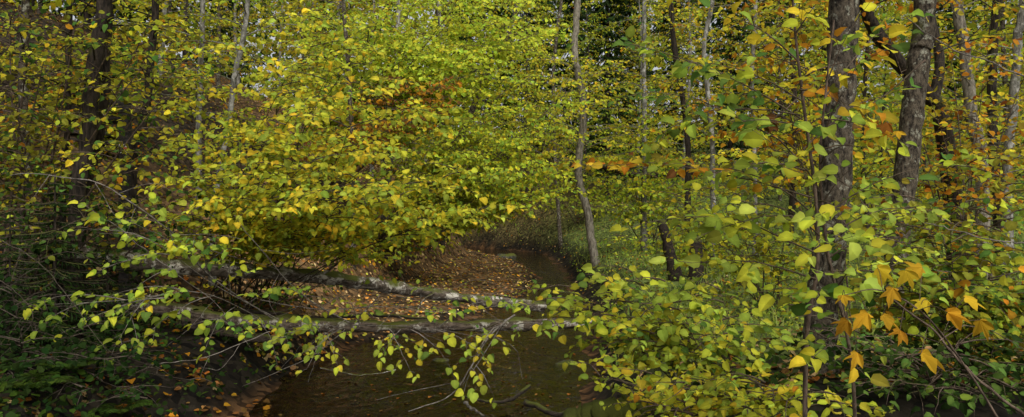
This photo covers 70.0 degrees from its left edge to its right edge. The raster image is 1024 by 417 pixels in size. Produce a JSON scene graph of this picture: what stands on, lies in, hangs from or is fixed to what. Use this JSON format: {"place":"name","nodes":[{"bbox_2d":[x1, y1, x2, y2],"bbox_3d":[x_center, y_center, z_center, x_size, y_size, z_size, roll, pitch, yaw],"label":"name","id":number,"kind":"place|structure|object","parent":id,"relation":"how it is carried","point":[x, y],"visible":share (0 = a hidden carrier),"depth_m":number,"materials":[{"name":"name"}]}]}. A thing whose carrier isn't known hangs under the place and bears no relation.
{"place":"outdoors","nodes":[
{"label":"outdoors","id":0,"kind":"place"},
{"bbox_2d":[240,247,600,416],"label":"stream","id":1,"kind":"structure","parent":0,"point":[292,395],"depth_m":9.52,"materials":[{"name":"brown liquid"}]},
{"bbox_2d":[0,0,1023,416],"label":"ground","id":2,"kind":"structure","parent":0,"point":[232,380],"depth_m":13.55,"materials":[{"name":"soil"}]},
{"bbox_2d":[0,371,72,401],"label":"fern","id":3,"kind":"object","parent":2,"relation":"on","point":[40,383],"visible":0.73,"depth_m":5.99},
{"bbox_2d":[0,213,79,356],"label":"spruce sapling","id":4,"kind":"object","parent":2,"relation":"on","point":[4,314],"visible":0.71,"depth_m":7.08,"materials":[{"name":"green plant"}]},
{"bbox_2d":[0,174,126,353],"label":"spruce sapling","id":5,"kind":"object","parent":2,"relation":"on","point":[55,269],"visible":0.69,"depth_m":7.69,"materials":[{"name":"green plant"}]},
{"bbox_2d":[0,0,185,275],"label":"birch tree","id":6,"kind":"object","parent":2,"relation":"on","point":[25,5],"visible":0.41,"depth_m":9.45,"materials":[{"name":"brown plant"}]},
{"bbox_2d":[0,0,190,330],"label":"hazel tree","id":7,"kind":"object","parent":2,"relation":"on","point":[69,11],"visible":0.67,"depth_m":8.61,"materials":[{"name":"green plant"}]},
{"bbox_2d":[35,0,161,30],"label":"spruce tree","id":8,"kind":"object","parent":2,"relation":"on","point":[90,16],"visible":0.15,"depth_m":30.42,"materials":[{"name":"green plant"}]},
{"bbox_2d":[0,61,208,194],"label":"hazel shrub","id":9,"kind":"object","parent":2,"relation":"on","point":[45,142],"visible":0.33,"depth_m":10.85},
{"bbox_2d":[0,147,209,309],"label":"hazel shrub","id":10,"kind":"object","parent":2,"relation":"on","point":[36,249],"visible":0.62,"depth_m":8.09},
{"bbox_2d":[0,0,211,328],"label":"alder tree","id":11,"kind":"object","parent":2,"relation":"on","point":[104,103],"visible":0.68,"depth_m":8.52,"materials":[{"name":"green plant"}]},
{"bbox_2d":[0,0,213,342],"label":"alder tree","id":12,"kind":"object","parent":2,"relation":"on","point":[102,19],"visible":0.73,"depth_m":8.23,"materials":[{"name":"brown plant"}]},
{"bbox_2d":[0,274,222,416],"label":"bramble bush","id":13,"kind":"object","parent":2,"relation":"on","point":[60,351],"visible":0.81,"depth_m":6.50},
{"bbox_2d":[23,192,310,369],"bbox_3d":[-3.286,0.753,7.127,2.476,1.816,1.109,0,0,-39],"label":"leafy branch","id":14,"kind":"object","parent":13,"relation":"attached to","point":[175,250],"visible":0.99,"depth_m":7.04,"materials":[{"name":"green plant"}]},
{"bbox_2d":[263,300,566,408],"bbox_3d":[-0.956,1.435,7.617,3.083,0.954,1.316,0,0,7],"label":"leafy branch","id":15,"kind":"object","parent":14,"relation":"attached to","point":[451,342],"visible":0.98,"depth_m":7.40,"materials":[{"name":"green plant"}]},
{"bbox_2d":[57,214,169,348],"bbox_3d":[-4.617,0.854,8.401,1.272,1.592,1.261,0,0,-25],"label":"spruce sapling","id":16,"kind":"object","parent":2,"relation":"on","point":[108,278],"visible":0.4,"depth_m":8.38,"materials":[{"name":"green plant"}]},
{"bbox_2d":[0,11,239,122],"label":"hazel shrub","id":17,"kind":"object","parent":2,"relation":"on","point":[144,46],"visible":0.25,"depth_m":13.25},
{"bbox_2d":[87,399,152,416],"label":"fern","id":18,"kind":"object","parent":2,"relation":"on","point":[108,410],"visible":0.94,"depth_m":6.51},
{"bbox_2d":[0,7,241,290],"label":"hazel shrub","id":19,"kind":"object","parent":2,"relation":"on","point":[122,96],"visible":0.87,"depth_m":8.25,"materials":[{"name":"plant"}]},
{"bbox_2d":[118,102,130,293],"bbox_3d":[-5.400,-0.045,10.197,0.140,2.868,0.107,0,0,0],"label":"trunk","id":20,"kind":"object","parent":2,"relation":"on","point":[127,193],"visible":0.31,"depth_m":10.15,"materials":[{"name":"plant"}]},
{"bbox_2d":[16,0,283,292],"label":"alder tree","id":21,"kind":"object","parent":2,"relation":"on","point":[156,18],"visible":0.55,"depth_m":10.43,"materials":[{"name":"green plant"}]},
{"bbox_2d":[77,0,233,74],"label":"birch tree","id":22,"kind":"object","parent":2,"relation":"on","point":[166,12],"visible":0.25,"depth_m":22.32,"materials":[{"name":"yellow plant"}]},
{"bbox_2d":[77,0,284,117],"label":"maple tree","id":23,"kind":"object","parent":2,"relation":"on","point":[186,19],"visible":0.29,"depth_m":18.60,"materials":[{"name":"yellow plant"}]},
{"bbox_2d":[77,0,291,212],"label":"birch tree","id":24,"kind":"object","parent":2,"relation":"on","point":[202,29],"visible":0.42,"depth_m":13.38,"materials":[{"name":"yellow plant"}]},
{"bbox_2d":[147,0,288,98],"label":"alder tree","id":25,"kind":"object","parent":2,"relation":"on","point":[218,80],"visible":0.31,"depth_m":26.55,"materials":[{"name":"green plant"}]},
{"bbox_2d":[189,0,269,86],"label":"spruce tree","id":26,"kind":"object","parent":2,"relation":"on","point":[225,31],"visible":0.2,"depth_m":43.67,"materials":[{"name":"green plant"}]},
{"bbox_2d":[174,315,285,346],"bbox_3d":[-3.465,1.509,9.040,1.297,0.435,0.196,0,0,-13],"label":"fallen log","id":27,"kind":"object","parent":2,"relation":"on","point":[229,332],"visible":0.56,"depth_m":8.98,"materials":[{"name":"grey wood"}]},
{"bbox_2d":[189,0,290,84],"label":"birch tree","id":28,"kind":"object","parent":2,"relation":"on","point":[249,31],"visible":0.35,"depth_m":35.02,"materials":[{"name":"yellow plant"}]},
{"bbox_2d":[139,0,344,287],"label":"birch tree","id":29,"kind":"object","parent":2,"relation":"on","point":[237,61],"visible":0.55,"depth_m":11.59,"materials":[{"name":"green plant"}]},
{"bbox_2d":[198,253,347,311],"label":"bilberry bush","id":30,"kind":"object","parent":2,"relation":"on","point":[283,296],"visible":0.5,"depth_m":11.05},
{"bbox_2d":[229,0,328,95],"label":"birch tree","id":31,"kind":"object","parent":2,"relation":"on","point":[280,29],"visible":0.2,"depth_m":41.84,"materials":[{"name":"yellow plant"}]},
{"bbox_2d":[255,0,349,128],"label":"alder tree","id":32,"kind":"object","parent":2,"relation":"on","point":[287,37],"visible":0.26,"depth_m":31.36,"materials":[{"name":"green plant"}]},
{"bbox_2d":[61,244,546,314],"bbox_3d":[-2.425,1.076,10.646,7.181,1.436,0.908,0,0,-39],"label":"fallen log","id":33,"kind":"object","parent":2,"relation":"on","point":[326,277],"visible":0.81,"depth_m":10.40,"materials":[{"name":"wood"}]},
{"bbox_2d":[119,0,534,311],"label":"hazel shrub","id":34,"kind":"object","parent":2,"relation":"on","point":[266,231],"visible":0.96,"depth_m":8.62,"materials":[{"name":"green plant"}]},
{"bbox_2d":[234,215,376,322],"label":"bare branch","id":35,"kind":"object","parent":34,"relation":"attached to","point":[292,285],"visible":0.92,"depth_m":8.52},
{"bbox_2d":[249,0,407,121],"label":"birch tree","id":36,"kind":"object","parent":2,"relation":"on","point":[298,10],"visible":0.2,"depth_m":26.64,"materials":[{"name":"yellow plant"}]},
{"bbox_2d":[233,308,437,319],"bbox_3d":[-2.149,1.573,10.447,3.504,0.380,0.151,0,0,-9],"label":"fallen log","id":37,"kind":"object","parent":2,"relation":"on","point":[252,311],"visible":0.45,"depth_m":10.33,"materials":[{"name":"grey wood"}]},
{"bbox_2d":[273,0,445,269],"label":"birch tree","id":38,"kind":"object","parent":2,"relation":"on","point":[345,31],"visible":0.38,"depth_m":16.43,"materials":[{"name":"green plant"}]},
{"bbox_2d":[272,70,468,201],"bbox_3d":[-3.117,-1.438,15.424,5.208,2.799,2.971,0,0,40],"label":"maple sapling","id":39,"kind":"object","parent":2,"relation":"on","point":[379,127],"visible":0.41,"depth_m":15.17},
{"bbox_2d":[88,288,664,342],"bbox_3d":[-1.755,1.333,9.205,7.759,0.828,0.745,0,0,-6],"label":"fallen log","id":40,"kind":"object","parent":2,"relation":"on","point":[160,308],"visible":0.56,"depth_m":9.34,"materials":[{"name":"wood"}]},
{"bbox_2d":[10,173,272,318],"bbox_3d":[-3.371,0.529,7.630,1.394,1.738,2.856,0,0,40],"label":"bare branch","id":41,"kind":"object","parent":40,"relation":"on","point":[207,273],"visible":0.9,"depth_m":7.08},
{"bbox_2d":[309,270,554,333],"bbox_3d":[-1.200,1.192,9.275,3.429,0.816,1.034,0,0,22],"label":"leafy branch","id":42,"kind":"object","parent":40,"relation":"on","point":[430,317],"visible":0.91,"depth_m":9.27,"materials":[{"name":"green plant"}]},
{"bbox_2d":[332,0,487,236],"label":"birch tree","id":43,"kind":"object","parent":2,"relation":"on","point":[397,26],"visible":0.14,"depth_m":20.93,"materials":[{"name":"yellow plant"}]},
{"bbox_2d":[269,0,571,201],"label":"maple tree","id":44,"kind":"object","parent":2,"relation":"on","point":[415,54],"visible":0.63,"depth_m":17.72,"materials":[{"name":"plant"}]},
{"bbox_2d":[361,225,482,267],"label":"hazel shrub","id":45,"kind":"object","parent":2,"relation":"on","point":[408,248],"visible":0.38,"depth_m":18.14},
{"bbox_2d":[375,0,513,198],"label":"birch tree","id":46,"kind":"object","parent":2,"relation":"on","point":[422,24],"visible":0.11,"depth_m":24.97,"materials":[{"name":"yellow plant"}]},
{"bbox_2d":[363,0,528,254],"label":"maple tree","id":47,"kind":"object","parent":2,"relation":"on","point":[441,242],"visible":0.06,"depth_m":27.17,"materials":[{"name":"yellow plant"}]},
{"bbox_2d":[334,71,600,261],"bbox_3d":[-1.219,-0.936,17.725,6.607,4.752,4.456,0,0,0],"label":"hazel shrub","id":48,"kind":"object","parent":2,"relation":"on","point":[461,155],"visible":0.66,"depth_m":17.33,"materials":[{"name":"plant"}]},
{"bbox_2d":[441,0,501,147],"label":"spruce tree","id":49,"kind":"object","parent":2,"relation":"on","point":[466,38],"visible":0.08,"depth_m":57.88,"materials":[{"name":"green plant"}]},
{"bbox_2d":[415,0,560,252],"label":"alder tree","id":50,"kind":"object","parent":2,"relation":"on","point":[472,109],"visible":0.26,"depth_m":22.20,"materials":[{"name":"green plant"}]},
{"bbox_2d":[443,1,535,186],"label":"maple tree","id":51,"kind":"object","parent":2,"relation":"on","point":[493,71],"visible":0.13,"depth_m":43.53,"materials":[{"name":"green plant"}]},
{"bbox_2d":[470,0,540,157],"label":"spruce tree","id":52,"kind":"object","parent":2,"relation":"on","point":[508,67],"visible":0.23,"depth_m":51.83,"materials":[{"name":"green plant"}]},
{"bbox_2d":[0,158,1023,416],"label":"ground herbs","id":53,"kind":"object","parent":2,"relation":"on","point":[28,388],"visible":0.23,"depth_m":6.72,"materials":[{"name":"plant"}]},
{"bbox_2d":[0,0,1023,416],"bbox_3d":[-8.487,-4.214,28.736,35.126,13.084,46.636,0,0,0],"label":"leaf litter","id":54,"kind":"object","parent":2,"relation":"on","point":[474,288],"visible":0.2,"depth_m":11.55,"materials":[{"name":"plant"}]},
{"bbox_2d":[5,0,1022,138],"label":"distant forest","id":55,"kind":"object","parent":2,"relation":"on","point":[266,37],"visible":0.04,"depth_m":70.03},
{"bbox_2d":[476,0,577,200],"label":"maple tree","id":56,"kind":"object","parent":2,"relation":"on","point":[520,70],"visible":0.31,"depth_m":41.23,"materials":[{"name":"green plant"}]},
{"bbox_2d":[493,0,564,168],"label":"maple tree","id":57,"kind":"object","parent":2,"relation":"on","point":[533,91],"visible":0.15,"depth_m":49.54,"materials":[{"name":"green plant"}]},
{"bbox_2d":[502,0,571,157],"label":"spruce tree","id":58,"kind":"object","parent":2,"relation":"on","point":[530,15],"visible":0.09,"depth_m":54.73,"materials":[{"name":"green plant"}]},
{"bbox_2d":[501,0,611,250],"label":"birch tree","id":59,"kind":"object","parent":2,"relation":"on","point":[559,228],"visible":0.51,"depth_m":32.94,"materials":[{"name":"green plant"}]},
{"bbox_2d":[533,0,623,171],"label":"spruce tree","id":60,"kind":"object","parent":2,"relation":"on","point":[571,10],"visible":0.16,"depth_m":47.85,"materials":[{"name":"green plant"}]},
{"bbox_2d":[486,0,684,266],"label":"alder tree","id":61,"kind":"object","parent":2,"relation":"on","point":[580,83],"visible":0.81,"depth_m":20.32,"materials":[{"name":"green plant"}]},
{"bbox_2d":[541,8,633,200],"bbox_3d":[3.902,-5.219,37.902,5.198,10.478,4.593,0,0,3],"label":"maple tree","id":62,"kind":"object","parent":2,"relation":"on","point":[589,57],"visible":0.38,"depth_m":38.05,"materials":[{"name":"green plant"}]},
{"bbox_2d":[535,171,640,223],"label":"hazel shrub","id":63,"kind":"object","parent":2,"relation":"on","point":[578,209],"visible":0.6,"depth_m":36.05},
{"bbox_2d":[553,0,665,198],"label":"spruce tree","id":64,"kind":"object","parent":2,"relation":"on","point":[606,21],"visible":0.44,"depth_m":39.79,"materials":[{"name":"green plant"}]},
{"bbox_2d":[559,386,685,416],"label":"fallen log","id":65,"kind":"object","parent":2,"relation":"on","point":[593,408],"visible":0.37,"depth_m":5.91,"materials":[{"name":"brown wood"}]},
{"bbox_2d":[589,17,666,151],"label":"maple tree","id":66,"kind":"object","parent":2,"relation":"on","point":[632,74],"visible":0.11,"depth_m":46.76,"materials":[{"name":"green plant"}]},
{"bbox_2d":[591,0,670,150],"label":"spruce tree","id":67,"kind":"object","parent":2,"relation":"on","point":[625,13],"visible":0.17,"depth_m":51.88,"materials":[{"name":"green plant"}]},
{"bbox_2d":[589,0,696,197],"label":"birch tree","id":68,"kind":"object","parent":2,"relation":"on","point":[633,54],"visible":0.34,"depth_m":39.64,"materials":[{"name":"green plant"}]},
{"bbox_2d":[571,101,723,246],"bbox_3d":[4.221,-0.914,22.440,4.802,4.787,4.060,0,0,0],"label":"hazel shrub","id":69,"kind":"object","parent":2,"relation":"on","point":[636,188],"visible":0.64,"depth_m":22.39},
{"bbox_2d":[573,0,721,251],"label":"birch tree","id":70,"kind":"object","parent":2,"relation":"on","point":[643,15],"visible":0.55,"depth_m":22.95,"materials":[{"name":"green plant"}]},
{"bbox_2d":[514,263,795,400],"bbox_3d":[1.130,1.064,5.663,2.236,1.271,1.714,0,0,0],"label":"hazel shrub","id":71,"kind":"object","parent":2,"relation":"on","point":[644,330],"visible":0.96,"depth_m":5.46,"materials":[{"name":"green plant"}]},
{"bbox_2d":[657,219,685,280],"bbox_3d":[3.071,0.834,13.975,0.537,1.270,0.364,0,0,-20],"label":"tree stump","id":72,"kind":"object","parent":2,"relation":"on","point":[663,228],"visible":0.71,"depth_m":13.93,"materials":[{"name":"brown wood"}]},
{"bbox_2d":[624,0,723,169],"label":"spruce tree","id":73,"kind":"object","parent":2,"relation":"on","point":[660,30],"visible":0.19,"depth_m":45.97,"materials":[{"name":"green plant"}]},
{"bbox_2d":[600,187,758,274],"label":"hazel shrub","id":74,"kind":"object","parent":2,"relation":"on","point":[656,245],"visible":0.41,"depth_m":14.87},
{"bbox_2d":[601,0,764,250],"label":"birch tree","id":75,"kind":"object","parent":2,"relation":"on","point":[682,92],"visible":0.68,"depth_m":18.93,"materials":[{"name":"green plant"}]},
{"bbox_2d":[626,0,749,209],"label":"birch tree","id":76,"kind":"object","parent":2,"relation":"on","point":[689,18],"visible":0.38,"depth_m":31.94,"materials":[{"name":"green plant"}]},
{"bbox_2d":[647,0,734,166],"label":"birch tree","id":77,"kind":"object","parent":2,"relation":"on","point":[694,88],"visible":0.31,"depth_m":42.11,"materials":[{"name":"green plant"}]},
{"bbox_2d":[687,239,705,284],"bbox_3d":[3.408,1.017,13.481,0.399,0.908,0.403,0,0,24],"label":"tree stump","id":78,"kind":"object","parent":2,"relation":"on","point":[700,268],"visible":0.45,"depth_m":13.40,"materials":[{"name":"grey wood"}]},
{"bbox_2d":[639,0,778,258],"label":"birch tree","id":79,"kind":"object","parent":2,"relation":"on","point":[713,156],"visible":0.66,"depth_m":17.98,"materials":[{"name":"green plant"}]},
{"bbox_2d":[562,352,894,416],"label":"hazel shrub","id":80,"kind":"object","parent":2,"relation":"on","point":[710,402],"visible":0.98,"depth_m":4.37,"materials":[{"name":"green plant"}]},
{"bbox_2d":[691,0,766,176],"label":"spruce tree","id":81,"kind":"object","parent":2,"relation":"on","point":[730,144],"visible":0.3,"depth_m":41.86,"materials":[{"name":"green plant"}]},
{"bbox_2d":[611,149,849,309],"bbox_3d":[2.963,0.317,9.796,3.104,2.257,2.105,0,0,0],"label":"hazel shrub","id":82,"kind":"object","parent":2,"relation":"on","point":[744,233],"visible":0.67,"depth_m":9.73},
{"bbox_2d":[672,0,825,254],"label":"birch tree","id":83,"kind":"object","parent":2,"relation":"on","point":[727,85],"visible":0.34,"depth_m":18.95,"materials":[{"name":"green plant"}]},
{"bbox_2d":[558,0,953,416],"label":"sapling","id":84,"kind":"object","parent":2,"relation":"on","point":[749,135],"visible":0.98,"depth_m":3.41,"materials":[{"name":"green plant"}]},
{"bbox_2d":[494,167,1023,371],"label":"bank grass","id":85,"kind":"structure","parent":2,"relation":"on","point":[1021,237],"depth_m":13.14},
{"bbox_2d":[717,0,800,138],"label":"spruce tree","id":86,"kind":"object","parent":2,"relation":"on","point":[771,24],"visible":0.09,"depth_m":49.89,"materials":[{"name":"green plant"}]},
{"bbox_2d":[730,0,824,200],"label":"alder tree","id":87,"kind":"object","parent":2,"relation":"on","point":[769,151],"visible":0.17,"depth_m":36.55,"materials":[{"name":"green plant"}]},
{"bbox_2d":[673,0,892,322],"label":"maple sapling","id":88,"kind":"object","parent":2,"relation":"on","point":[790,142],"visible":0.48,"depth_m":8.10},
{"bbox_2d":[686,0,900,245],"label":"maple tree","id":89,"kind":"object","parent":2,"relation":"on","point":[792,201],"visible":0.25,"depth_m":23.36,"materials":[{"name":"green plant"}]},
{"bbox_2d":[764,2,854,166],"bbox_3d":[16.166,-6.481,38.560,5.084,10.247,4.492,0,0,-8],"label":"maple tree","id":90,"kind":"object","parent":2,"relation":"on","point":[810,62],"visible":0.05,"depth_m":38.86,"materials":[{"name":"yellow plant"}]},
{"bbox_2d":[799,0,859,377],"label":"maple tree","id":91,"kind":"object","parent":2,"relation":"on","point":[843,13],"visible":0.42,"depth_m":5.86,"materials":[{"name":"grey plant"}]},
{"bbox_2d":[786,11,892,187],"bbox_3d":[14.421,-4.573,33.466,4.823,9.721,4.262,0,0,-35],"label":"maple tree","id":92,"kind":"object","parent":2,"relation":"on","point":[819,57],"visible":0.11,"depth_m":33.27,"materials":[{"name":"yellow plant"}]},
{"bbox_2d":[773,0,961,227],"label":"maple tree","id":93,"kind":"object","parent":2,"relation":"on","point":[865,70],"visible":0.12,"depth_m":24.42,"materials":[{"name":"green plant"}]},
{"bbox_2d":[817,59,925,145],"bbox_3d":[1.949,-0.576,3.966,0.630,0.479,0.132,0,0,-10],"label":"maple sapling","id":94,"kind":"object","parent":2,"relation":"on","point":[886,128],"visible":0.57,"depth_m":3.98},
{"bbox_2d":[756,0,995,280],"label":"alder tree","id":95,"kind":"object","parent":2,"relation":"on","point":[871,18],"visible":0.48,"depth_m":10.40,"materials":[{"name":"grey plant"}]},
{"bbox_2d":[742,0,1023,321],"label":"maple tree","id":96,"kind":"object","parent":2,"relation":"on","point":[912,117],"visible":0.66,"depth_m":8.30,"materials":[{"name":"grey plant"}]},
{"bbox_2d":[852,0,938,219],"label":"maple tree","id":97,"kind":"object","parent":2,"relation":"on","point":[881,150],"visible":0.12,"depth_m":29.52,"materials":[{"name":"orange plant"}]},
{"bbox_2d":[779,310,1023,416],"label":"hazel shrub","id":98,"kind":"object","parent":2,"relation":"on","point":[1001,368],"visible":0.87,"depth_m":4.79,"materials":[{"name":"green plant"}]},
{"bbox_2d":[831,262,997,416],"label":"maple sapling","id":99,"kind":"object","parent":2,"relation":"on","point":[916,271],"visible":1,"depth_m":2.80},
{"bbox_2d":[806,0,1023,256],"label":"maple tree","id":100,"kind":"object","parent":2,"relation":"on","point":[990,90],"visible":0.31,"depth_m":14.51,"materials":[{"name":"yellow plant"}]},
{"bbox_2d":[812,148,1023,373],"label":"hazel shrub","id":101,"kind":"object","parent":2,"relation":"on","point":[998,300],"visible":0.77,"depth_m":5.41,"materials":[{"name":"green plant"}]},
{"bbox_2d":[873,3,972,187],"bbox_3d":[18.783,-5.867,33.806,4.774,10.890,5.402,0,0,-4],"label":"maple tree","id":102,"kind":"object","parent":2,"relation":"on","point":[924,163],"visible":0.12,"depth_m":33.80,"materials":[{"name":"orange plant"}]},
{"bbox_2d":[852,3,1023,284],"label":"maple sapling","id":103,"kind":"object","parent":2,"relation":"on","point":[927,191],"visible":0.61,"depth_m":9.68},
{"bbox_2d":[857,0,1023,279],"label":"alder tree","id":104,"kind":"object","parent":2,"relation":"on","point":[968,85],"visible":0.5,"depth_m":11.42,"materials":[{"name":"green plant"}]},
{"bbox_2d":[871,272,1023,415],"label":"bare branch","id":105,"kind":"object","parent":2,"relation":"on","point":[975,376],"visible":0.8,"depth_m":3.34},
{"bbox_2d":[878,0,1023,277],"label":"birch tree","id":106,"kind":"object","parent":2,"relation":"on","point":[1014,81],"visible":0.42,"depth_m":11.94,"materials":[{"name":"grey plant"}]},
{"bbox_2d":[907,0,1023,199],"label":"alder tree","id":107,"kind":"object","parent":2,"relation":"on","point":[1004,51],"visible":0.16,"depth_m":19.33,"materials":[{"name":"grey plant"}]},
{"bbox_2d":[938,0,1018,144],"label":"maple tree","id":108,"kind":"object","parent":2,"relation":"on","point":[984,26],"visible":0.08,"depth_m":42.56,"materials":[{"name":"yellow plant"}]},
{"bbox_2d":[951,0,1023,198],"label":"birch tree","id":109,"kind":"object","parent":2,"relation":"on","point":[973,52],"visible":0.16,"depth_m":23.98,"materials":[{"name":"yellow plant"}]},
{"bbox_2d":[37,0,1018,136],"label":"sky","id":110,"kind":"structure","parent":0,"point":[655,68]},
{"bbox_2d":[926,3,1000,132],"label":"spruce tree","id":111,"kind":"object","parent":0,"point":[949,62],"visible":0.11,"depth_m":43.51,"materials":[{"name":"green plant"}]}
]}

